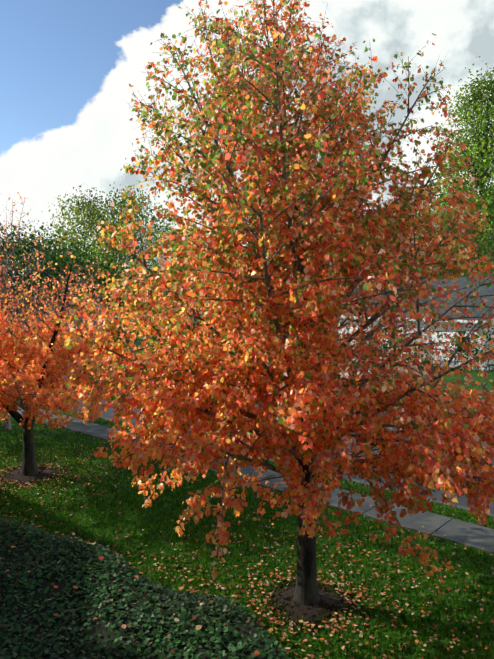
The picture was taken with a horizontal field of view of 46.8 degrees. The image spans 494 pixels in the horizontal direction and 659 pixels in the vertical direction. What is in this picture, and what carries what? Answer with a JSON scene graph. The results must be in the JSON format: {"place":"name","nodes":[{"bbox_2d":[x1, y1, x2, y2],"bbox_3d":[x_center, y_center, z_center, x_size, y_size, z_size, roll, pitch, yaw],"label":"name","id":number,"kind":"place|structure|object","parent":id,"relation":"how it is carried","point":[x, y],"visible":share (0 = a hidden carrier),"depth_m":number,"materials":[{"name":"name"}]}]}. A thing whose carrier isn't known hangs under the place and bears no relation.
{"place":"outdoors","nodes":[
{"label":"outdoors","id":0,"kind":"place"},
{"bbox_2d":[0,192,52,429],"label":"bare tree","id":1,"kind":"object","parent":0,"point":[7,268],"depth_m":19.15,"materials":[{"name":"orange plant"}]},
{"bbox_2d":[0,296,493,658],"bbox_3d":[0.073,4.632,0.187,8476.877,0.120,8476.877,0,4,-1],"label":"lawn","id":2,"kind":"structure","parent":0,"point":[138,341],"depth_m":10.30,"materials":[{"name":"green plant"}]},
{"bbox_2d":[0,255,7,324],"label":"maple row","id":3,"kind":"object","parent":2,"relation":"on","point":[3,276],"visible":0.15,"depth_m":19.85,"materials":[{"name":"orange plant"}]},
{"bbox_2d":[0,465,66,486],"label":"mulch","id":4,"kind":"object","parent":2,"relation":"on","point":[27,478],"visible":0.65,"depth_m":14.25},
{"bbox_2d":[8,301,102,338],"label":"house walls","id":5,"kind":"structure","parent":2,"relation":"on","point":[70,321],"depth_m":57.92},
{"bbox_2d":[0,295,105,315],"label":"house roof","id":6,"kind":"structure","parent":5,"relation":"on","point":[39,305],"depth_m":59.41,"materials":[{"name":"grey"}]},
{"bbox_2d":[0,210,129,321],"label":"tree","id":7,"kind":"object","parent":2,"relation":"on","point":[29,245],"depth_m":61.35,"materials":[{"name":"green plant"}]},
{"bbox_2d":[0,235,144,475],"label":"maple","id":8,"kind":"object","parent":2,"relation":"on","point":[31,381],"depth_m":13.33,"materials":[{"name":"orange plant"}]},
{"bbox_2d":[15,246,135,318],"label":"birch tree","id":9,"kind":"object","parent":2,"relation":"on","point":[108,265],"depth_m":74.03,"materials":[{"name":"green plant"}]},
{"bbox_2d":[26,180,197,324],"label":"birch tree","id":10,"kind":"object","parent":2,"relation":"on","point":[88,207],"depth_m":78.44,"materials":[{"name":"green plant"}]},
{"bbox_2d":[0,517,290,658],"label":"plants","id":11,"kind":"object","parent":2,"relation":"on","point":[61,584],"depth_m":7.91,"materials":[{"name":"green plant"}]},
{"bbox_2d":[0,516,289,654],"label":"fallen leaves","id":12,"kind":"object","parent":11,"relation":"on","point":[198,627],"visible":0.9,"depth_m":8.51,"materials":[{"name":"orange plant"}]},
{"bbox_2d":[149,260,226,321],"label":"tree","id":13,"kind":"object","parent":2,"relation":"on","point":[188,290],"depth_m":91.32,"materials":[{"name":"green plant"}]},
{"bbox_2d":[0,407,493,658],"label":"fallen leaves","id":14,"kind":"object","parent":2,"relation":"on","point":[332,619],"visible":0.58,"depth_m":8.98,"materials":[{"name":"orange plant"}]},
{"bbox_2d":[47,404,493,516],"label":"kerb","id":15,"kind":"structure","parent":2,"relation":"on","point":[436,501],"depth_m":13.46,"materials":[{"name":"concrete"}]},
{"bbox_2d":[54,0,493,605],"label":"maple","id":16,"kind":"object","parent":2,"relation":"on","point":[335,402],"depth_m":6.80,"materials":[{"name":"orange plant"}]},
{"bbox_2d":[263,579,355,629],"bbox_3d":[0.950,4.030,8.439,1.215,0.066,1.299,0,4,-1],"label":"mulch","id":17,"kind":"object","parent":2,"relation":"on","point":[330,600],"visible":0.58,"depth_m":8.30,"materials":[{"name":"brown wood"}]},
{"bbox_2d":[350,328,388,364],"bbox_3d":[7.913,1.297,36.268,3.090,2.845,3.516,0,4,-1],"label":"shrub","id":18,"kind":"object","parent":2,"relation":"on","point":[380,350],"depth_m":35.85,"materials":[{"name":"plant"}]},
{"bbox_2d":[381,368,429,375],"bbox_3d":[7.912,2.476,34.358,6.213,0.001,3.488,1,4,13],"label":"bark bed","id":19,"kind":"object","parent":2,"relation":"on","point":[423,371],"depth_m":33.53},
{"bbox_2d":[346,208,484,289],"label":"dark tree","id":20,"kind":"object","parent":2,"relation":"on","point":[407,238],"depth_m":81.08,"materials":[{"name":"green plant"}]},
{"bbox_2d":[338,317,493,370],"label":"garage walls","id":21,"kind":"structure","parent":2,"relation":"on","point":[443,339],"depth_m":36.15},
{"bbox_2d":[340,274,493,320],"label":"garage roof","id":22,"kind":"structure","parent":21,"relation":"on","point":[484,289],"depth_m":37.01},
{"bbox_2d":[340,315,485,323],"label":"garage fascia","id":23,"kind":"structure","parent":22,"relation":"attached to","point":[466,321],"depth_m":35.07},
{"bbox_2d":[398,339,443,369],"bbox_3d":[10.606,1.668,35.392,4.232,2.296,3.200,0,4,-1],"label":"shrub","id":24,"kind":"object","parent":2,"relation":"on","point":[425,352],"depth_m":35.25,"materials":[{"name":"plant"}]},
{"bbox_2d":[383,187,493,272],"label":"dark tree","id":25,"kind":"object","parent":2,"relation":"on","point":[445,203],"depth_m":84.81,"materials":[{"name":"green plant"}]},
{"bbox_2d":[402,226,493,275],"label":"yellow tree","id":26,"kind":"object","parent":2,"relation":"on","point":[484,244],"depth_m":57.28,"materials":[{"name":"plant"}]},
{"bbox_2d":[417,56,493,273],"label":"poplar tree","id":27,"kind":"object","parent":2,"relation":"on","point":[468,106],"depth_m":62.37,"materials":[{"name":"green plant"}]},
{"bbox_2d":[440,336,477,368],"bbox_3d":[13.326,1.371,35.236,3.564,3.043,3.386,0,4,-1],"label":"shrub","id":28,"kind":"object","parent":2,"relation":"on","point":[458,350],"depth_m":34.96,"materials":[{"name":"plant"}]},
{"bbox_2d":[455,326,493,371],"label":"shrub","id":29,"kind":"object","parent":2,"relation":"on","point":[476,349],"depth_m":33.98,"materials":[{"name":"green plant"}]},
{"bbox_2d":[483,328,486,369],"bbox_3d":[14.252,0.861,34.166,0.060,3.260,0.140,-3,5,-41],"label":"garage corner","id":30,"kind":"object","parent":2,"relation":"on","point":[484,363],"visible":0.21,"depth_m":34.17,"materials":[{"name":"white"}]},
{"bbox_2d":[0,0,493,294],"label":"sky","id":31,"kind":"structure","parent":0,"point":[68,67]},
{"bbox_2d":[1,403,493,553],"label":"sidewalk","id":32,"kind":"structure","parent":0,"point":[460,532],"depth_m":11.82,"materials":[{"name":"concrete"}]},
{"bbox_2d":[12,368,493,513],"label":"road asphalt","id":33,"kind":"structure","parent":0,"point":[461,500],"depth_m":17.09,"materials":[{"name":"grey asphalt"}]},
{"bbox_2d":[266,359,430,377],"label":"driveway","id":34,"kind":"structure","parent":0,"point":[346,374],"depth_m":33.52,"materials":[{"name":"concrete"}]},
{"bbox_2d":[375,329,415,359],"bbox_3d":[9.362,1.058,36.721,3.699,3.173,3.355,0,4,-1],"label":"shrub","id":35,"kind":"object","parent":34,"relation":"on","point":[391,343],"depth_m":36.68,"materials":[{"name":"green plant"}]},
{"bbox_2d":[366,329,426,361],"bbox_3d":[10.115,1.122,38.985,0.050,2.150,4.900,-3,5,-41],"label":"garage door","id":36,"kind":"structure","parent":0,"point":[424,334],"depth_m":38.00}
]}

